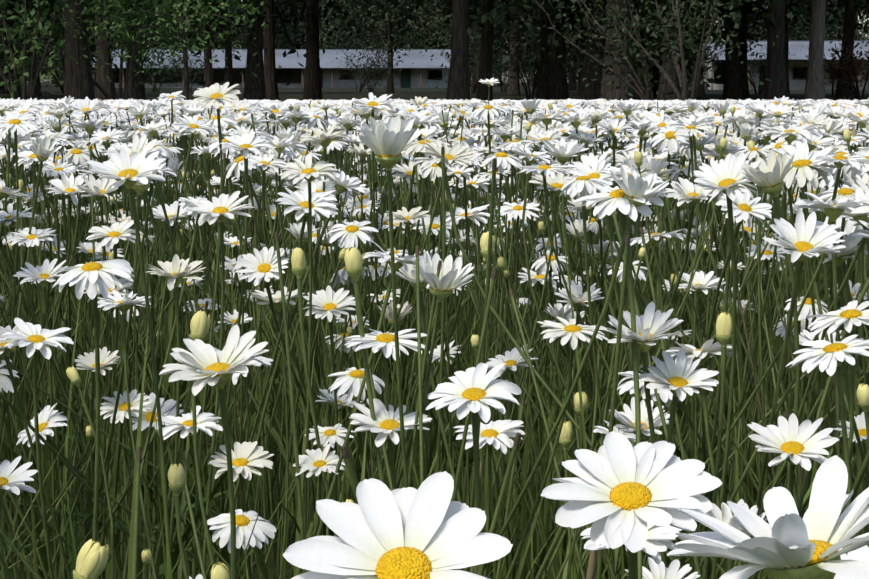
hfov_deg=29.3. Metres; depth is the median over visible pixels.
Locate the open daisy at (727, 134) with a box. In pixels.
[717,130,741,136]
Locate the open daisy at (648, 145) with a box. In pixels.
[642,139,667,151]
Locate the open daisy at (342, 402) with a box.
[315,389,364,411]
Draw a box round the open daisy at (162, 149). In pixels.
[131,141,175,159]
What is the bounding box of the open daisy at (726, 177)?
[693,153,760,200]
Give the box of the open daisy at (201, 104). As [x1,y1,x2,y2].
[198,99,212,107]
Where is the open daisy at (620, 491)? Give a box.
[541,431,721,552]
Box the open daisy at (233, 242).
[224,236,251,248]
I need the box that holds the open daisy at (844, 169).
[813,150,866,183]
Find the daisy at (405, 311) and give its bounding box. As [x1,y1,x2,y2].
[377,301,411,326]
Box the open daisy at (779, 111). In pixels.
[762,103,794,117]
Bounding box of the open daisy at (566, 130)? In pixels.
[556,125,578,136]
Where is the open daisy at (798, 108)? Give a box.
[786,103,812,114]
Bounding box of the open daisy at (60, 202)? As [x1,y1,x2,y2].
[58,198,77,209]
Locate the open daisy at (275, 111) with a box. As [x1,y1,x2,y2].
[260,100,291,116]
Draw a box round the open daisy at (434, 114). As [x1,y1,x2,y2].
[425,112,439,117]
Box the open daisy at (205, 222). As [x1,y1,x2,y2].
[191,214,218,224]
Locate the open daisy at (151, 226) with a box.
[140,221,152,231]
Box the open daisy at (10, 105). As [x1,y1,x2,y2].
[0,101,22,108]
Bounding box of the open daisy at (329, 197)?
[277,183,337,214]
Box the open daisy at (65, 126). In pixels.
[61,124,81,131]
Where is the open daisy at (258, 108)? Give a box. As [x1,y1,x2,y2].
[252,101,276,114]
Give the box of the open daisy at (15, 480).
[0,456,37,495]
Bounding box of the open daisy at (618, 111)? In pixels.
[612,106,642,115]
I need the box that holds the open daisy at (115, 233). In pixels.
[86,220,142,249]
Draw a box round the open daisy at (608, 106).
[603,102,622,108]
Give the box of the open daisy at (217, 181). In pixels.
[210,176,239,188]
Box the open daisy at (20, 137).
[0,131,31,149]
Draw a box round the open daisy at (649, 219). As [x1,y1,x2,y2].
[640,216,656,223]
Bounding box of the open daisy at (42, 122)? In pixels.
[29,116,49,128]
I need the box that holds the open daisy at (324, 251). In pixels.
[321,246,335,254]
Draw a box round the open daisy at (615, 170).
[599,161,663,180]
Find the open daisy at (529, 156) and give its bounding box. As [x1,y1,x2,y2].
[511,145,552,164]
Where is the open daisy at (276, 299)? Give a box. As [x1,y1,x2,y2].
[251,286,304,311]
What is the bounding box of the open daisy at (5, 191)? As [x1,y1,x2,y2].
[0,180,29,199]
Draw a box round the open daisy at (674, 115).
[670,112,682,119]
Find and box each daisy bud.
[8,242,13,252]
[19,179,23,192]
[66,366,80,386]
[73,539,108,578]
[86,425,92,439]
[109,252,113,259]
[141,549,151,565]
[168,463,185,495]
[190,310,210,341]
[211,562,229,578]
[291,247,306,277]
[338,248,346,262]
[344,246,363,280]
[347,326,352,336]
[362,253,367,262]
[471,334,478,349]
[480,231,494,260]
[497,256,504,270]
[504,270,509,279]
[525,122,531,132]
[538,221,544,233]
[558,420,572,449]
[574,391,587,417]
[634,151,642,167]
[638,247,645,259]
[660,168,668,181]
[670,274,676,286]
[715,312,732,346]
[720,137,726,150]
[730,106,734,113]
[748,140,754,148]
[843,129,850,143]
[857,383,868,411]
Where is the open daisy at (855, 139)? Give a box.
[836,136,865,145]
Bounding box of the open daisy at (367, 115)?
[348,99,383,119]
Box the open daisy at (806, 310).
[784,297,827,321]
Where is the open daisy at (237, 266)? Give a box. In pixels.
[229,260,251,270]
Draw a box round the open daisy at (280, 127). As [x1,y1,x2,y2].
[260,123,282,132]
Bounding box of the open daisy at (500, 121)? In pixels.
[472,116,508,128]
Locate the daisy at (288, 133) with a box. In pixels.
[276,127,300,141]
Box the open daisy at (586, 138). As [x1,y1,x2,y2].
[568,129,603,149]
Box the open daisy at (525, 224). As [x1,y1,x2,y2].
[494,219,527,233]
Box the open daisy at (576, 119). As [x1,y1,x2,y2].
[557,107,594,128]
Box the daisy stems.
[0,87,868,578]
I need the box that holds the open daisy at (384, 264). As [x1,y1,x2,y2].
[381,262,390,276]
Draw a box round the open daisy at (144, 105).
[138,100,157,111]
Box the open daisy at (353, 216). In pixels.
[343,211,369,221]
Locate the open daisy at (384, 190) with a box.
[377,186,394,194]
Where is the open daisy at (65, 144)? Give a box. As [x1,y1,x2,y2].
[56,141,80,146]
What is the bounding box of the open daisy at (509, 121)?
[498,115,516,129]
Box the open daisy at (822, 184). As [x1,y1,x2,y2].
[818,172,850,188]
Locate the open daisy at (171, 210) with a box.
[152,201,187,225]
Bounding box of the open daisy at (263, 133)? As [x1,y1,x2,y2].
[255,128,306,156]
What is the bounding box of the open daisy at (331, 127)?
[315,122,342,136]
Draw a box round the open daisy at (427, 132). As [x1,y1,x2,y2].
[414,126,437,140]
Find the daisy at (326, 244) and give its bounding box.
[321,226,331,247]
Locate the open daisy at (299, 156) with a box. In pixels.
[288,151,321,164]
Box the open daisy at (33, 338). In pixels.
[0,318,73,358]
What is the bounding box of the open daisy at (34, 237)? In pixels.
[6,227,57,246]
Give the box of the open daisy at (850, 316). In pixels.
[807,300,868,336]
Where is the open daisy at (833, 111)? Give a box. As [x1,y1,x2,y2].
[822,105,844,118]
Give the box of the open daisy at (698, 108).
[680,102,704,112]
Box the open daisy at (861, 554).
[834,545,868,578]
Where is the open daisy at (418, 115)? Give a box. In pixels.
[404,111,442,129]
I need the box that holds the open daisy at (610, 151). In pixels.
[591,148,627,162]
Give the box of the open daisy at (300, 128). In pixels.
[290,124,319,135]
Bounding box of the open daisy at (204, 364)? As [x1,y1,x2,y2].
[159,325,268,395]
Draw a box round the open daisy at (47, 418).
[16,403,67,446]
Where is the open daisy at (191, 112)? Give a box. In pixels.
[180,105,207,117]
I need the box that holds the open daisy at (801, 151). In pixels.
[773,141,838,168]
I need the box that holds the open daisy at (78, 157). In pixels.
[60,148,93,166]
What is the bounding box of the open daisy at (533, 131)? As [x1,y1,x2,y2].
[514,127,545,148]
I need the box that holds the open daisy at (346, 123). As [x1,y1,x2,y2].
[333,116,361,128]
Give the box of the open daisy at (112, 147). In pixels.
[101,144,131,154]
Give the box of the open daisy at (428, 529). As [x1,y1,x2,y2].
[283,471,512,578]
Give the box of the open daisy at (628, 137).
[618,132,639,141]
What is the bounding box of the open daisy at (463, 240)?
[446,237,475,245]
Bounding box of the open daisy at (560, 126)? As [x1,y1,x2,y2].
[536,123,567,143]
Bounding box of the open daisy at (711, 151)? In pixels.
[699,147,743,160]
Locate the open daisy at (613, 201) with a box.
[574,180,666,220]
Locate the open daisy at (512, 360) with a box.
[486,345,537,377]
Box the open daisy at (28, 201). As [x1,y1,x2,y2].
[9,188,42,206]
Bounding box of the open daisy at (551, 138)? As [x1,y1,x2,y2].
[520,130,569,148]
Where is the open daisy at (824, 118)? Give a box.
[801,115,833,125]
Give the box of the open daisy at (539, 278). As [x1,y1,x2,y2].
[518,268,561,285]
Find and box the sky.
[38,0,868,81]
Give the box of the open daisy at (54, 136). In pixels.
[25,129,66,149]
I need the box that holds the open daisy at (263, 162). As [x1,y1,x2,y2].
[240,153,285,172]
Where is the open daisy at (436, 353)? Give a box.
[429,340,460,363]
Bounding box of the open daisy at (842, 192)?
[814,184,855,211]
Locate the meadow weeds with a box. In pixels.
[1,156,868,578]
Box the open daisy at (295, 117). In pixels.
[279,109,311,123]
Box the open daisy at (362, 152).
[346,143,375,159]
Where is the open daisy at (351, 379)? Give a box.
[327,367,384,402]
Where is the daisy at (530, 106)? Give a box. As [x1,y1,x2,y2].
[518,99,540,114]
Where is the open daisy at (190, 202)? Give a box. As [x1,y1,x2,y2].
[178,197,207,214]
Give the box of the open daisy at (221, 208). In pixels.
[186,191,254,225]
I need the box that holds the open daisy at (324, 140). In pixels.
[300,127,348,149]
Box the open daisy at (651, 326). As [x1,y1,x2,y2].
[604,301,683,351]
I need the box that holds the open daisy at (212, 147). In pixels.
[207,139,242,158]
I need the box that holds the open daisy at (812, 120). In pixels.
[799,114,826,127]
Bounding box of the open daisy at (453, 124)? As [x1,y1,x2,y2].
[447,120,461,128]
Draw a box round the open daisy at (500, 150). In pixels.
[496,148,516,155]
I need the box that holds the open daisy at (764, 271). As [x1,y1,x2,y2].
[762,267,781,276]
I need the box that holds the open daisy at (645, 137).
[630,130,649,141]
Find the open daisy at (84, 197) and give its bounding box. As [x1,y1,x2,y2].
[76,193,90,199]
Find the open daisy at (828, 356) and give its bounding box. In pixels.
[785,334,868,375]
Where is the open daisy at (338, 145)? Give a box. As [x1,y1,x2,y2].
[311,140,347,153]
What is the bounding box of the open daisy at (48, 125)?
[43,116,68,130]
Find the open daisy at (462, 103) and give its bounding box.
[448,99,471,107]
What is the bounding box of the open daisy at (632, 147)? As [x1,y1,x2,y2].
[624,145,651,156]
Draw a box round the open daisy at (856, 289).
[828,280,867,300]
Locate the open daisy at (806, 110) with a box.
[795,107,821,114]
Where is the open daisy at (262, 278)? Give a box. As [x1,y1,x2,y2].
[239,268,278,281]
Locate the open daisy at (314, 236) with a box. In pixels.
[312,227,329,243]
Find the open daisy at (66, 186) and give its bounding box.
[44,173,89,204]
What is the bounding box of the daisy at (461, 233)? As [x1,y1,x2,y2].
[458,229,470,238]
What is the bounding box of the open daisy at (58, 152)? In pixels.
[56,147,75,155]
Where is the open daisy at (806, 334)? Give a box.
[799,330,841,344]
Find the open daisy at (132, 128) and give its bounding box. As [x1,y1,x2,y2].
[120,124,140,132]
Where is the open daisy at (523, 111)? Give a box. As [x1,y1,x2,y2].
[511,104,540,116]
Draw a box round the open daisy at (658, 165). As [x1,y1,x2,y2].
[628,156,674,176]
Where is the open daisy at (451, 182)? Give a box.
[448,177,462,187]
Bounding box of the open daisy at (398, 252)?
[381,248,407,257]
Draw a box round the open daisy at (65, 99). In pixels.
[48,95,75,109]
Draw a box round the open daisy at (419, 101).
[406,96,428,107]
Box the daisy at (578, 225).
[565,219,593,241]
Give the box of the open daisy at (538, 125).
[519,117,544,131]
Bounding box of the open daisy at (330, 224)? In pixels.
[321,219,348,228]
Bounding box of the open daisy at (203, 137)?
[175,121,212,141]
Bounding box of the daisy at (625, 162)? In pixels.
[622,157,634,167]
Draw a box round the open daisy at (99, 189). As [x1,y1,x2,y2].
[76,174,117,201]
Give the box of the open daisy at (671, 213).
[670,209,689,218]
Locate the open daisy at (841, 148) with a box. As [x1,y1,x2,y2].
[813,143,847,155]
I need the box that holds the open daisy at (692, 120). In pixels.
[674,114,713,125]
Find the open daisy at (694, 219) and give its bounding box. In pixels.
[680,211,699,224]
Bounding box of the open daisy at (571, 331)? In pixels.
[537,316,608,349]
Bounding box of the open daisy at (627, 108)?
[612,100,643,115]
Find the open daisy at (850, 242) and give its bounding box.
[822,232,867,265]
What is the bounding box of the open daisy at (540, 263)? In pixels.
[531,255,567,274]
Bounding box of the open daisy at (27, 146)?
[0,141,32,156]
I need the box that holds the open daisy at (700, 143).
[680,135,716,151]
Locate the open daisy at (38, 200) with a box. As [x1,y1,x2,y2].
[22,196,48,209]
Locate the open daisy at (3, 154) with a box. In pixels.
[0,148,21,160]
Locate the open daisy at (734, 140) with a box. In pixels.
[722,134,747,146]
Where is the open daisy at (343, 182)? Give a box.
[321,171,369,196]
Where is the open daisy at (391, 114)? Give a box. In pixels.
[381,109,411,120]
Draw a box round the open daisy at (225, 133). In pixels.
[208,127,233,138]
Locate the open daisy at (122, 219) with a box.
[106,214,140,228]
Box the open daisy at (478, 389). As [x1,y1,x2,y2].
[426,362,520,422]
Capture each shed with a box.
[92,49,450,87]
[703,40,868,89]
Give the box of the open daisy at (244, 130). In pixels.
[228,123,259,137]
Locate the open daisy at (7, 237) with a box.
[1,233,25,245]
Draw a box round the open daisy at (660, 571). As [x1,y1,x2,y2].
[624,557,700,578]
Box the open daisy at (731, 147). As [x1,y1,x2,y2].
[703,131,740,153]
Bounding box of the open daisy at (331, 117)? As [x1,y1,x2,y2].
[322,114,342,120]
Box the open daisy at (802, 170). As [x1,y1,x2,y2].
[782,160,836,191]
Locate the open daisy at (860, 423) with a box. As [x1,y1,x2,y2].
[834,412,866,442]
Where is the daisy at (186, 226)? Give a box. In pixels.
[183,220,195,233]
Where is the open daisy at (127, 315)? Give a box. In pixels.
[103,289,150,321]
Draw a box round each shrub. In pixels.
[0,0,89,98]
[0,0,94,101]
[0,0,218,99]
[0,1,50,73]
[5,0,144,97]
[6,41,48,94]
[42,33,95,81]
[142,46,201,91]
[162,38,218,91]
[331,32,411,92]
[338,43,400,91]
[438,28,526,92]
[468,43,531,92]
[476,2,582,99]
[516,0,741,100]
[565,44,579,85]
[579,0,777,101]
[632,23,712,89]
[633,4,712,88]
[681,38,722,92]
[683,30,720,91]
[710,25,802,93]
[799,24,868,99]
[823,43,868,98]
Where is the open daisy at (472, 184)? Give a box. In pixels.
[453,174,490,191]
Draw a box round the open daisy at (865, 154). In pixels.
[857,151,868,156]
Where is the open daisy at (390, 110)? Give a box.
[379,105,395,115]
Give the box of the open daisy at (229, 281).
[225,272,250,285]
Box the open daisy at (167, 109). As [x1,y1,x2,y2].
[162,105,180,112]
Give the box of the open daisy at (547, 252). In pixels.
[531,250,562,260]
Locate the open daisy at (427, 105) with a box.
[421,99,433,109]
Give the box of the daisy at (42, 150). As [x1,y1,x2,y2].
[30,136,61,162]
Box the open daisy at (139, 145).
[107,133,158,161]
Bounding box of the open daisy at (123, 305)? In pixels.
[97,290,151,313]
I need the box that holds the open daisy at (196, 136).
[174,125,209,140]
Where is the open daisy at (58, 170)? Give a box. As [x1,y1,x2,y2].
[42,161,75,176]
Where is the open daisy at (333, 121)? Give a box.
[318,115,345,131]
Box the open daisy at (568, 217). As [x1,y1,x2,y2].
[560,206,579,221]
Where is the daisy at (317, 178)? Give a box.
[314,168,339,187]
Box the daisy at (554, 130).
[535,128,563,147]
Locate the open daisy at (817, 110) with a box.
[798,106,826,117]
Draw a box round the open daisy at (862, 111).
[844,104,868,124]
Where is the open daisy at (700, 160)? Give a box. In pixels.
[697,157,717,166]
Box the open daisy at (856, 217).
[829,187,868,226]
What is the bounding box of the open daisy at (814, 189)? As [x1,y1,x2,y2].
[807,181,826,194]
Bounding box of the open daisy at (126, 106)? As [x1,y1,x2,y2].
[116,101,136,111]
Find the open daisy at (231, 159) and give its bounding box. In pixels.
[207,144,251,161]
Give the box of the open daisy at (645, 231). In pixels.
[632,225,650,236]
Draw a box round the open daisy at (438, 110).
[430,108,458,115]
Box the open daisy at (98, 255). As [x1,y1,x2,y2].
[88,244,123,261]
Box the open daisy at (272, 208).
[265,204,284,218]
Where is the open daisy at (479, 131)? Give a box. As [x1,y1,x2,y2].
[469,126,496,137]
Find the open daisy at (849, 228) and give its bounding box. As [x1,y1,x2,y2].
[818,209,862,234]
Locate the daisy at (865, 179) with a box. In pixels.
[841,170,868,186]
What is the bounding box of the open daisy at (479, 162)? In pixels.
[460,152,482,168]
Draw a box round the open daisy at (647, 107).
[635,102,658,111]
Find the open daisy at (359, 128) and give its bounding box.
[352,126,370,134]
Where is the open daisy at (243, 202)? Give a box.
[235,196,250,204]
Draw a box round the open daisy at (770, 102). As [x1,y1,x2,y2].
[762,99,787,107]
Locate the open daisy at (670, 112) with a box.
[658,107,688,117]
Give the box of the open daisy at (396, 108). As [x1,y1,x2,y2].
[390,106,403,113]
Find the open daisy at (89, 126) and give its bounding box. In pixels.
[69,117,106,134]
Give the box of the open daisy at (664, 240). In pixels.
[663,238,684,250]
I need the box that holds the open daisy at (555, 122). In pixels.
[548,112,576,126]
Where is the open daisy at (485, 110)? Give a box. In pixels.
[471,105,505,121]
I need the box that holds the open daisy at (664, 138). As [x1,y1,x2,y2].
[650,127,688,154]
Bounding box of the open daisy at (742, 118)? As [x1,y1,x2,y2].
[727,116,756,125]
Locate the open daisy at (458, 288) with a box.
[453,280,466,294]
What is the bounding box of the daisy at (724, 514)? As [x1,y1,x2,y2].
[703,499,767,535]
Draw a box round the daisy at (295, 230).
[285,223,319,245]
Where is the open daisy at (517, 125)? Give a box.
[503,121,534,136]
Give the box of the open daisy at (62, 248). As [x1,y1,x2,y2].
[39,236,65,257]
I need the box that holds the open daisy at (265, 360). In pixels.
[232,350,272,384]
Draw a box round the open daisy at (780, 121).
[761,117,796,125]
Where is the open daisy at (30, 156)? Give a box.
[13,148,53,167]
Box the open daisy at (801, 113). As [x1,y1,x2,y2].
[794,111,823,119]
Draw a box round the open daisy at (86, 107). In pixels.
[69,97,104,116]
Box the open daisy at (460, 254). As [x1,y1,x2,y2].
[450,249,474,260]
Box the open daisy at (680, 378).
[639,349,718,400]
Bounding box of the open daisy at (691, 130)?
[669,123,712,136]
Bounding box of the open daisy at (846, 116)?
[835,110,850,118]
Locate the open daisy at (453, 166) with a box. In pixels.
[420,156,469,180]
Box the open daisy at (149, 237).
[140,235,154,244]
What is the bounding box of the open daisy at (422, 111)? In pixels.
[407,110,430,119]
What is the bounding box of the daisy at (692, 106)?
[686,98,701,111]
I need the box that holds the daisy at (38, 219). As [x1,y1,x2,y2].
[28,213,44,226]
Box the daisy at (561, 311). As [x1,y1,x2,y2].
[544,303,573,322]
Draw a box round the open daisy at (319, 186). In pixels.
[294,178,343,197]
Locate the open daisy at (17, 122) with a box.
[0,111,39,136]
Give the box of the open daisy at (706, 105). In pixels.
[697,100,718,110]
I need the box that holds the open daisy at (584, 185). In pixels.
[560,176,609,202]
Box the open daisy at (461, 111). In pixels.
[450,105,473,119]
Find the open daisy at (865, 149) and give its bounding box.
[857,145,868,152]
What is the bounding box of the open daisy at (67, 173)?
[38,160,72,174]
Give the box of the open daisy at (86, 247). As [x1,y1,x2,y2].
[76,241,101,255]
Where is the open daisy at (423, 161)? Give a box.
[411,154,474,169]
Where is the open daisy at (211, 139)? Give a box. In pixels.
[202,135,218,144]
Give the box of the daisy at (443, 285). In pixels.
[412,253,473,301]
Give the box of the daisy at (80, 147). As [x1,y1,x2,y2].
[72,137,87,148]
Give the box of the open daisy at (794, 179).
[782,175,807,191]
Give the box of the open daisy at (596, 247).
[580,239,619,261]
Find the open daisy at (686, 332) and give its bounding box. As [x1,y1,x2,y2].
[667,330,692,340]
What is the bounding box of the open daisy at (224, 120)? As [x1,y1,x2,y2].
[204,115,236,132]
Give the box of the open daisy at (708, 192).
[703,183,758,202]
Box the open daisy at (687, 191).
[663,177,718,206]
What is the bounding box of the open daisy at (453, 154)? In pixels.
[419,141,476,167]
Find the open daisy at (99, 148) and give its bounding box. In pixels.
[84,140,104,156]
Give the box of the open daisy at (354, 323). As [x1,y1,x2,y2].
[336,315,368,328]
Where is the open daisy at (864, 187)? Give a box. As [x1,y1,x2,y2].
[850,179,868,222]
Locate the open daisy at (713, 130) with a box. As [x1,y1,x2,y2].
[703,126,733,136]
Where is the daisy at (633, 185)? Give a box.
[610,167,669,207]
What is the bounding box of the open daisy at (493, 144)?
[481,139,500,148]
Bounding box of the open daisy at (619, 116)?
[607,112,631,122]
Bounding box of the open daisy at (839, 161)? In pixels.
[809,154,868,169]
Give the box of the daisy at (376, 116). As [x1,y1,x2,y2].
[368,110,382,121]
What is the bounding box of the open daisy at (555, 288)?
[552,285,565,299]
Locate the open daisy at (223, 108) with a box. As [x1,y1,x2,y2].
[212,103,229,112]
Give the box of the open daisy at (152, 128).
[136,120,167,135]
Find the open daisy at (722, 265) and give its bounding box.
[715,261,744,271]
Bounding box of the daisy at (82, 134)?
[71,131,88,139]
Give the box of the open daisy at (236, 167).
[226,155,256,178]
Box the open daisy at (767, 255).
[746,240,784,261]
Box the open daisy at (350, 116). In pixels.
[341,111,361,119]
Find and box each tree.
[0,0,53,86]
[0,0,63,44]
[0,0,92,96]
[0,0,159,99]
[0,0,224,100]
[0,1,27,41]
[0,1,55,93]
[1,0,94,88]
[28,1,120,80]
[37,0,215,99]
[39,41,62,85]
[45,4,122,87]
[49,0,296,99]
[88,0,283,99]
[90,11,120,86]
[92,0,382,99]
[109,1,165,48]
[121,0,303,87]
[155,0,327,89]
[175,2,202,48]
[192,0,295,48]
[207,0,350,99]
[210,1,241,48]
[210,9,245,48]
[232,11,246,48]
[240,0,355,99]
[242,0,323,48]
[275,1,305,48]
[291,0,384,48]
[298,0,419,48]
[300,0,475,92]
[302,0,430,48]
[319,0,364,48]
[323,1,374,48]
[363,0,569,56]
[371,0,661,99]
[376,0,582,102]
[390,0,568,99]
[394,8,435,48]
[395,0,433,48]
[399,0,579,93]
[403,0,448,48]
[414,2,477,68]
[420,0,528,90]
[423,1,451,48]
[429,1,528,82]
[436,0,658,62]
[442,0,575,58]
[447,18,506,86]
[471,2,575,62]
[473,8,524,85]
[493,0,532,85]
[499,0,753,65]
[503,44,535,85]
[504,8,534,85]
[512,0,801,97]
[519,8,538,81]
[519,8,578,61]
[519,8,579,90]
[525,0,584,99]
[526,1,724,95]
[537,7,631,95]
[565,6,721,88]
[567,0,765,98]
[575,0,689,55]
[578,0,730,99]
[578,0,793,100]
[583,0,756,98]
[599,0,718,100]
[641,0,837,96]
[642,0,829,99]
[644,0,743,100]
[685,34,707,83]
[687,0,786,95]
[687,1,754,39]
[691,5,758,47]
[712,0,808,40]
[712,0,868,94]
[739,0,865,38]
[757,0,868,40]
[785,0,867,96]
[788,0,868,32]
[789,0,808,40]
[789,5,863,40]
[795,0,839,40]
[803,0,825,100]
[806,0,868,45]
[826,0,868,39]
[836,0,868,39]
[844,9,868,79]
[861,14,868,39]
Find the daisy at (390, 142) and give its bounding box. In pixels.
[359,114,424,170]
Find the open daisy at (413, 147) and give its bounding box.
[405,138,449,157]
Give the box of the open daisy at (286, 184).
[271,178,307,194]
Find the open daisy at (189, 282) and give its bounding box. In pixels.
[173,275,204,290]
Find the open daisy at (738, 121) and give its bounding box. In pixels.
[722,116,756,128]
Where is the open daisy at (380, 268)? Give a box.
[364,264,388,280]
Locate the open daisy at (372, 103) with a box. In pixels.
[350,92,394,115]
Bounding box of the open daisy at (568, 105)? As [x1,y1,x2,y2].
[557,98,580,111]
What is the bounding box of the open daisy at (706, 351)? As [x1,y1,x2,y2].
[666,339,737,365]
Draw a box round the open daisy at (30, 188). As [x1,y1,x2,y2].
[22,183,39,193]
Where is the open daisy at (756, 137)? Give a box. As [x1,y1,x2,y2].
[750,135,773,144]
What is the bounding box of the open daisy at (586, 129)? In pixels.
[578,126,601,143]
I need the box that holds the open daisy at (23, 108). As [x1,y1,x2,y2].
[10,103,39,114]
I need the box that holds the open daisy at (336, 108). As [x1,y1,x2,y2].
[329,105,343,111]
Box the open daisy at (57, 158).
[47,156,67,163]
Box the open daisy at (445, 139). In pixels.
[437,134,452,145]
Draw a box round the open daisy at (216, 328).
[188,325,219,343]
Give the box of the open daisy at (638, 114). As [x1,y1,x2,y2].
[628,110,650,121]
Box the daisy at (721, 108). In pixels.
[713,100,729,115]
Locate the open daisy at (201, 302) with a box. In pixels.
[183,298,220,311]
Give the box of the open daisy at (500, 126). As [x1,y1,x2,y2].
[487,117,509,129]
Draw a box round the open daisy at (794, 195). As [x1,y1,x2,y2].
[780,192,808,201]
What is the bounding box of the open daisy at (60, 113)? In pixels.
[47,107,69,119]
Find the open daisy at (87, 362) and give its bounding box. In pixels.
[74,346,119,375]
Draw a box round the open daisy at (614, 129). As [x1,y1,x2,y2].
[596,118,633,136]
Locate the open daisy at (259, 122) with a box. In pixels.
[236,116,267,129]
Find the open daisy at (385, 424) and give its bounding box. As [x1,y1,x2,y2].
[349,398,431,446]
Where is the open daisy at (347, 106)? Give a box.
[342,105,357,112]
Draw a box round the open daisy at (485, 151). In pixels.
[471,144,497,156]
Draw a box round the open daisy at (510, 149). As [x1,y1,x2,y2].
[494,142,534,154]
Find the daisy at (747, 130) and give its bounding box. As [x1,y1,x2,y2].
[735,122,757,140]
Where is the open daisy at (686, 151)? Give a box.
[676,138,709,158]
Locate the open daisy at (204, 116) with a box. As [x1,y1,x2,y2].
[197,113,216,118]
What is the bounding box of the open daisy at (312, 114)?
[297,110,326,125]
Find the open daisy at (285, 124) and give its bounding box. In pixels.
[269,117,299,128]
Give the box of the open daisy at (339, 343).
[325,333,360,352]
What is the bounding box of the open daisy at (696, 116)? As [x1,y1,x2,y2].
[688,112,714,121]
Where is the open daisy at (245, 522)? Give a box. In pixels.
[207,509,275,552]
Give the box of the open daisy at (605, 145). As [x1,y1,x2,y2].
[603,141,619,148]
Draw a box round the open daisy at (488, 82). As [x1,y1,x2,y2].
[479,77,499,86]
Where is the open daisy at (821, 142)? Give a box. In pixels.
[793,133,835,151]
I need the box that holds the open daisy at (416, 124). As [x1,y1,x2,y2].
[400,116,431,130]
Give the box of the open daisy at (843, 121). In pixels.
[830,117,849,124]
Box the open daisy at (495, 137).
[487,129,505,141]
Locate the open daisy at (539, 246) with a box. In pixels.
[535,233,565,251]
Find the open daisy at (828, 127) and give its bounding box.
[812,120,842,132]
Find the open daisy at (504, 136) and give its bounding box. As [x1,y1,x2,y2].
[490,127,519,140]
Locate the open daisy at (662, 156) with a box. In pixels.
[632,151,679,163]
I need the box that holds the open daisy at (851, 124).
[848,117,865,128]
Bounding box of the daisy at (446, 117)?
[432,111,452,128]
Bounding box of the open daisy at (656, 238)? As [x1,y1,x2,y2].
[630,229,683,246]
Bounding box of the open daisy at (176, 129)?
[165,121,186,138]
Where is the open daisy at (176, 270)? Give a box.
[145,254,205,290]
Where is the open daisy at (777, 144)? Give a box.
[762,137,794,157]
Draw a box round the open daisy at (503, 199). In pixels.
[495,193,529,204]
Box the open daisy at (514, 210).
[496,198,539,220]
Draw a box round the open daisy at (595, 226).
[578,217,602,233]
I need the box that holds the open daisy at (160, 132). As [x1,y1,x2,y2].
[157,126,168,135]
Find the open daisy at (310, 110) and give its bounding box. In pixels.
[299,108,317,112]
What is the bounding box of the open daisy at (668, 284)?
[662,280,692,296]
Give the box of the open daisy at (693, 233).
[683,224,712,240]
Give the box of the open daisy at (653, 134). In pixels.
[647,129,663,137]
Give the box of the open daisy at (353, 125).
[350,123,362,130]
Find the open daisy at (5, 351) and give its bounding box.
[0,325,22,356]
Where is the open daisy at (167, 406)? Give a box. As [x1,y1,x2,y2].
[131,393,183,432]
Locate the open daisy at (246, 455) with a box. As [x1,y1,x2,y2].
[208,441,273,481]
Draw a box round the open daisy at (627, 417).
[609,397,669,435]
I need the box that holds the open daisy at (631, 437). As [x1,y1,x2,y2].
[593,420,635,447]
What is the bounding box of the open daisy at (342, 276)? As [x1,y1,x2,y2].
[329,266,368,287]
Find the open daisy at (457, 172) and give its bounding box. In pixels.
[447,166,474,180]
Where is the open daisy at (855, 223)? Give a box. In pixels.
[849,218,868,225]
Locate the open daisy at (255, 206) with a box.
[239,197,265,212]
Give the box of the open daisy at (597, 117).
[585,108,609,123]
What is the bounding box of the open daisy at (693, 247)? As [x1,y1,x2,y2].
[685,237,718,252]
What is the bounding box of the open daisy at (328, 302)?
[303,285,355,321]
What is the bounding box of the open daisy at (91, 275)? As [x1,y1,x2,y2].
[52,259,134,299]
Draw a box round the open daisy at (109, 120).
[91,115,117,128]
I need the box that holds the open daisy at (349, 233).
[326,220,377,248]
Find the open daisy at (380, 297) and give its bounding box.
[367,289,400,302]
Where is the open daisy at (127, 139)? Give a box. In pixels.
[117,129,148,142]
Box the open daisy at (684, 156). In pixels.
[663,148,700,159]
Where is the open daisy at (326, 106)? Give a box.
[315,103,335,110]
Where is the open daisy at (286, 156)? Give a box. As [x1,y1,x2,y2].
[280,148,310,162]
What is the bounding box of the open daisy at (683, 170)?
[669,163,698,180]
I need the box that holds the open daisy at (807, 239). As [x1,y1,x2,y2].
[763,209,845,261]
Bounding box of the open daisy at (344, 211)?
[332,206,351,216]
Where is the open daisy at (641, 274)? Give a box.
[606,260,646,282]
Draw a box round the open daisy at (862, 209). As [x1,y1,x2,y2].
[851,190,868,213]
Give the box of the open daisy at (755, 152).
[741,147,769,160]
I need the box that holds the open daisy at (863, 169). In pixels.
[843,156,868,179]
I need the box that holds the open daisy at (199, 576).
[189,574,202,578]
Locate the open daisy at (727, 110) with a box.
[710,101,734,113]
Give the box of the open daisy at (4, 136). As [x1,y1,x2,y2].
[0,125,19,143]
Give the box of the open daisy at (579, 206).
[562,199,595,216]
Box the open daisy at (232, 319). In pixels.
[218,309,252,325]
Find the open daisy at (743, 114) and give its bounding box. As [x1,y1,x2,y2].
[726,109,751,119]
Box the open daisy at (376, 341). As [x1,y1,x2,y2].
[345,328,426,360]
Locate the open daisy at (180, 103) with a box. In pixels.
[170,100,188,105]
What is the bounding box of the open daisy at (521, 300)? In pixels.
[519,297,530,306]
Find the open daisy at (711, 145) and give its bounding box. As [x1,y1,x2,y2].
[701,139,714,158]
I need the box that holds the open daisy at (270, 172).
[261,167,300,185]
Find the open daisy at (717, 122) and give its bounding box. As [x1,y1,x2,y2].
[708,116,730,131]
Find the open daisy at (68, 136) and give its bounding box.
[39,129,72,144]
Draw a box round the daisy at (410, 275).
[396,251,432,290]

